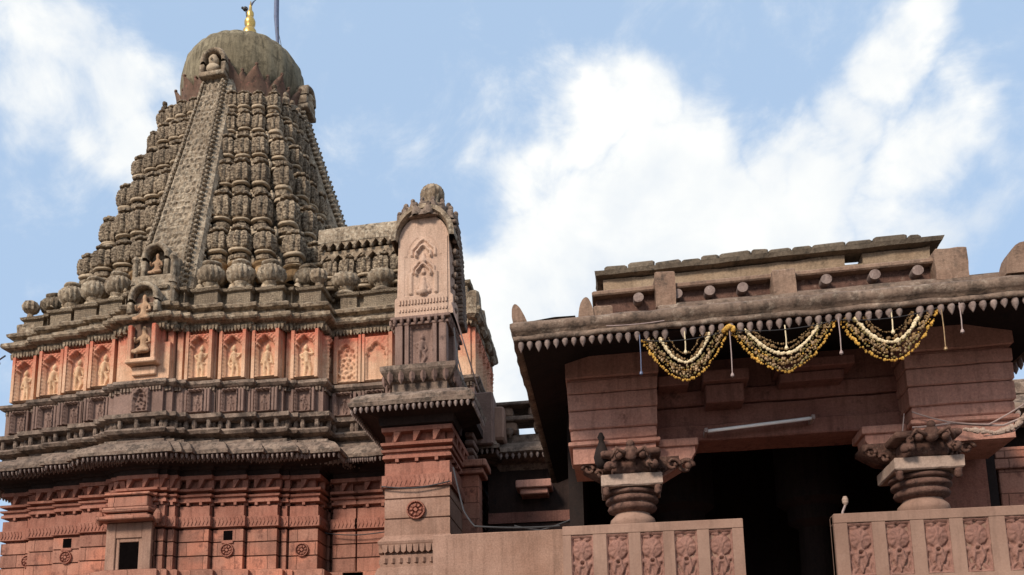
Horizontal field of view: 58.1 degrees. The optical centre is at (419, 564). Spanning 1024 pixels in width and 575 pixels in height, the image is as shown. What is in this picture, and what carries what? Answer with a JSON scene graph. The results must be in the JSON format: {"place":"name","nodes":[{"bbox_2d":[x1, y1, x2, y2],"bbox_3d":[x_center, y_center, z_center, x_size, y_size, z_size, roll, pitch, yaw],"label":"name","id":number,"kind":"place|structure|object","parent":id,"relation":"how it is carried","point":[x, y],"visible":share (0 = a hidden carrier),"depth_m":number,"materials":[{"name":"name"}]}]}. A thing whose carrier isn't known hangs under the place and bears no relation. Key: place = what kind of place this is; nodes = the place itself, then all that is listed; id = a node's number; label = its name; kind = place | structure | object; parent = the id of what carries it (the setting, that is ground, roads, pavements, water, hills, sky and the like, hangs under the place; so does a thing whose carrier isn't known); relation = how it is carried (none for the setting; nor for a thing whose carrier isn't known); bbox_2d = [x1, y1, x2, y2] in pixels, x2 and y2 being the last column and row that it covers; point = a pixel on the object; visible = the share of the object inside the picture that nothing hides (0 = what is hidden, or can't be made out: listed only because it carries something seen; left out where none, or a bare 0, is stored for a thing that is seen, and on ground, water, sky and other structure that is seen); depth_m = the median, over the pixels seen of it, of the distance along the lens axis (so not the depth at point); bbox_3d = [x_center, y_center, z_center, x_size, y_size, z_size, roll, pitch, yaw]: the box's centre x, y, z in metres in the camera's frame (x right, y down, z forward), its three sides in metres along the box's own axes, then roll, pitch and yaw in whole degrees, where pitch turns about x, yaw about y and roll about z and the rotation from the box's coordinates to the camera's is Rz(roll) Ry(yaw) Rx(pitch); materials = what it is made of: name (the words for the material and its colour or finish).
{"place":"outdoors","nodes":[
{"label":"outdoors","id":0,"kind":"place"},
{"bbox_2d":[0,0,1023,568],"label":"sky","id":1,"kind":"structure","parent":0,"point":[568,141],"materials":[{"name":"blue"}]},
{"bbox_2d":[994,382,1023,505],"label":"side wing","id":2,"kind":"structure","parent":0,"point":[1009,460],"depth_m":12.96,"materials":[{"name":"brown stone"}]},
{"label":"ground","id":3,"kind":"structure","parent":0,"visible":0},
{"bbox_2d":[0,1,359,574],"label":"shrine tower","id":4,"kind":"structure","parent":3,"relation":"on","point":[167,412],"depth_m":20.11,"materials":[{"name":"brown stone"}]},
{"bbox_2d":[63,538,71,547],"bbox_3d":[-7.692,-0.455,19.969,0.200,0.200,0.038,-2,-11,12],"label":"slit window","id":5,"kind":"structure","parent":4,"relation":"in","point":[66,542],"depth_m":19.95,"materials":[{"name":"black"}]},
{"bbox_2d":[115,538,141,569],"bbox_3d":[-6.052,-0.175,19.068,0.600,0.720,0.090,-2,-11,12],"label":"window frame","id":6,"kind":"structure","parent":4,"relation":"in","point":[139,540],"depth_m":19.06,"materials":[{"name":"beige stone"}]},
{"bbox_2d":[223,530,232,539],"bbox_3d":[-4.018,-0.601,19.181,0.200,0.200,0.038,-2,-11,12],"label":"slit window","id":7,"kind":"structure","parent":4,"relation":"in","point":[227,535],"depth_m":19.16,"materials":[{"name":"black"}]},
{"bbox_2d":[241,6,247,16],"bbox_3d":[-5.078,-15.974,26.481,0.210,0.402,0.125,-2,-11,12],"label":"finial fitting","id":8,"kind":"object","parent":4,"relation":"on","point":[245,8],"visible":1,"depth_m":26.45,"materials":[{"name":"grey metal"}]},
{"bbox_2d":[274,0,278,43],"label":"flagpole","id":9,"kind":"object","parent":4,"relation":"on","point":[276,13],"visible":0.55,"depth_m":26.63,"materials":[{"name":"grey metal"}]},
{"bbox_2d":[301,221,500,574],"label":"antechamber","id":10,"kind":"object","parent":3,"relation":"on","point":[359,263],"visible":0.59,"depth_m":19.92,"materials":[{"name":"pink stone"}]},
{"bbox_2d":[347,183,496,574],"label":"gabled pier","id":11,"kind":"structure","parent":3,"relation":"on","point":[425,417],"depth_m":16.54,"materials":[{"name":"red stone"}]},
{"bbox_2d":[325,480,450,535],"bbox_3d":[-0.599,-1.004,17.698,1.333,0.231,4.309,4,-11,-21],"label":"cable","id":12,"kind":"object","parent":11,"relation":"attached to","point":[384,496],"visible":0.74,"depth_m":16.10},
{"bbox_2d":[453,327,463,380],"bbox_3d":[0.692,-3.768,16.367,0.041,1.107,0.309,7,-12,-32],"label":"cable","id":13,"kind":"object","parent":11,"relation":"attached to","point":[457,354],"visible":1,"depth_m":16.39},
{"bbox_2d":[451,302,478,388],"bbox_3d":[0.860,-4.026,16.895,0.068,1.315,1.070,-6,-12,29],"label":"cable","id":14,"kind":"object","parent":11,"relation":"attached to","point":[464,344],"visible":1,"depth_m":16.78,"materials":[{"name":"black rubber"}]},
{"bbox_2d":[433,529,563,574],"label":"wall","id":15,"kind":"structure","parent":3,"relation":"on","point":[534,552],"depth_m":13.81,"materials":[{"name":"beige stone"}]},
{"bbox_2d":[453,467,559,528],"bbox_3d":[1.068,-1.156,14.483,0.749,1.441,2.319,9,-14,-41],"label":"cable","id":16,"kind":"object","parent":15,"relation":"on","point":[471,522],"visible":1,"depth_m":14.02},
{"bbox_2d":[514,519,569,529],"bbox_3d":[1.869,-0.586,13.957,0.857,0.160,0.024,-2,-11,12],"label":"cable","id":17,"kind":"object","parent":15,"relation":"on","point":[544,528],"visible":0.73,"depth_m":13.93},
{"bbox_2d":[477,379,1023,532],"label":"mandapa","id":18,"kind":"structure","parent":3,"relation":"on","point":[524,490],"depth_m":18.88,"materials":[{"name":"stone"}]},
{"bbox_2d":[510,234,1023,574],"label":"pillared hall","id":19,"kind":"structure","parent":3,"relation":"on","point":[622,440],"depth_m":11.49,"materials":[{"name":"stone"}]},
{"bbox_2d":[606,320,663,325],"bbox_3d":[2.473,-2.759,10.500,0.651,0.023,0.012,-2,-11,12],"label":"cable","id":20,"kind":"object","parent":19,"relation":"attached to","point":[635,324],"visible":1,"depth_m":10.49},
{"bbox_2d":[639,335,642,374],"bbox_3d":[2.539,-2.408,10.525,0.037,0.495,0.037,2,-11,-10],"label":"hanging cord","id":21,"kind":"object","parent":19,"relation":"hanging from","point":[641,372],"visible":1,"depth_m":10.51,"materials":[{"name":"grey paint"}]},
{"bbox_2d":[562,518,745,574],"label":"carved balustrade","id":22,"kind":"object","parent":19,"relation":"on","point":[706,547],"visible":1,"depth_m":10.88,"materials":[{"name":"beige stone"}]},
{"bbox_2d":[641,330,728,381],"bbox_3d":[3.029,-2.359,10.433,0.974,0.598,0.084,-2,-11,12],"label":"garland","id":23,"kind":"object","parent":19,"relation":"hanging from","point":[698,352],"visible":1,"depth_m":10.41,"materials":[{"name":"yellow plant"}]},
{"bbox_2d":[684,331,686,353],"bbox_3d":[3.027,-2.531,10.439,0.037,0.285,0.037,2,-11,-10],"label":"hanging cord","id":24,"kind":"object","parent":19,"relation":"hanging from","point":[685,351],"visible":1,"depth_m":10.42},
{"bbox_2d":[721,324,735,332],"bbox_3d":[3.497,-2.667,10.352,0.164,0.104,0.074,-2,-11,12],"label":"flower bunch","id":25,"kind":"object","parent":19,"relation":"hanging from","point":[727,327],"visible":1,"depth_m":10.33,"materials":[{"name":"yellow plant"}]},
{"bbox_2d":[729,329,733,376],"bbox_3d":[3.506,-2.388,10.306,0.037,0.595,0.037,2,-11,-10],"label":"hanging cord","id":26,"kind":"object","parent":19,"relation":"hanging from","point":[732,374],"visible":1,"depth_m":10.29,"materials":[{"name":"white fabric"}]},
{"bbox_2d":[703,414,814,437],"bbox_3d":[4.256,-1.734,11.512,1.310,0.142,0.250,-2,-11,12],"label":"tube light","id":27,"kind":"object","parent":19,"relation":"attached to","point":[811,419],"visible":1,"depth_m":11.41,"materials":[{"name":"white glass"}]},
{"bbox_2d":[730,319,836,373],"bbox_3d":[4.069,-2.406,10.215,1.142,0.601,0.088,-2,-11,12],"label":"garland","id":28,"kind":"object","parent":19,"relation":"hanging from","point":[765,345],"visible":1,"depth_m":10.18,"materials":[{"name":"yellow plant"}]},
{"bbox_2d":[784,325,787,349],"bbox_3d":[4.082,-2.529,10.205,0.037,0.295,0.037,2,-11,-10],"label":"hanging cord","id":29,"kind":"object","parent":19,"relation":"hanging from","point":[786,347],"visible":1,"depth_m":10.19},
{"bbox_2d":[838,318,842,354],"bbox_3d":[4.630,-2.516,10.081,0.037,0.445,0.037,2,-11,-10],"label":"hanging cord","id":30,"kind":"object","parent":19,"relation":"hanging from","point":[841,352],"visible":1,"depth_m":10.06,"materials":[{"name":"grey fabric"}]},
{"bbox_2d":[841,496,847,513],"bbox_3d":[5.090,-0.635,10.961,0.108,0.361,0.072,-2,-11,12],"label":"spotlight","id":31,"kind":"object","parent":19,"relation":"attached to","point":[845,500],"visible":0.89,"depth_m":10.96,"materials":[{"name":"metal"}]},
{"bbox_2d":[839,307,937,361],"bbox_3d":[5.145,-2.485,9.989,1.031,0.596,0.084,-2,-11,12],"label":"garland","id":32,"kind":"object","parent":19,"relation":"hanging from","point":[872,341],"visible":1,"depth_m":9.96,"materials":[{"name":"yellow plant"}]},
{"bbox_2d":[891,311,894,333],"bbox_3d":[5.157,-2.670,9.993,0.037,0.335,0.037,2,-11,-10],"label":"hanging cord","id":33,"kind":"object","parent":19,"relation":"hanging from","point":[893,331],"visible":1,"depth_m":9.97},
{"bbox_2d":[830,505,1023,574],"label":"carved balustrade","id":34,"kind":"object","parent":19,"relation":"on","point":[973,541],"visible":1,"depth_m":10.24,"materials":[{"name":"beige stone"}]},
{"bbox_2d":[941,308,947,350],"bbox_3d":[5.646,-2.551,9.862,0.037,0.535,0.037,2,-11,-10],"label":"hanging cord","id":35,"kind":"object","parent":19,"relation":"hanging from","point":[945,348],"visible":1,"depth_m":9.84,"materials":[{"name":"brown fabric"}]},
{"bbox_2d":[958,301,963,333],"bbox_3d":[5.822,-2.657,9.843,0.037,0.375,0.037,-7,-13,34],"label":"hanging cord","id":36,"kind":"object","parent":19,"relation":"hanging from","point":[962,330],"visible":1,"depth_m":9.83,"materials":[{"name":"white fabric"}]},
{"bbox_2d":[912,418,1018,428],"bbox_3d":[6.516,-1.686,10.561,1.493,0.241,0.068,-4,-11,20],"label":"cable","id":37,"kind":"object","parent":19,"relation":"attached to","point":[947,423],"visible":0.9,"depth_m":10.61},
{"bbox_2d":[911,404,1023,424],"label":"cable","id":38,"kind":"object","parent":19,"relation":"attached to","point":[968,423],"visible":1,"depth_m":10.59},
{"bbox_2d":[963,413,1023,434],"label":"dried garland","id":39,"kind":"object","parent":19,"relation":"hanging from","point":[1006,429],"visible":1,"depth_m":10.40,"materials":[{"name":"plant"}]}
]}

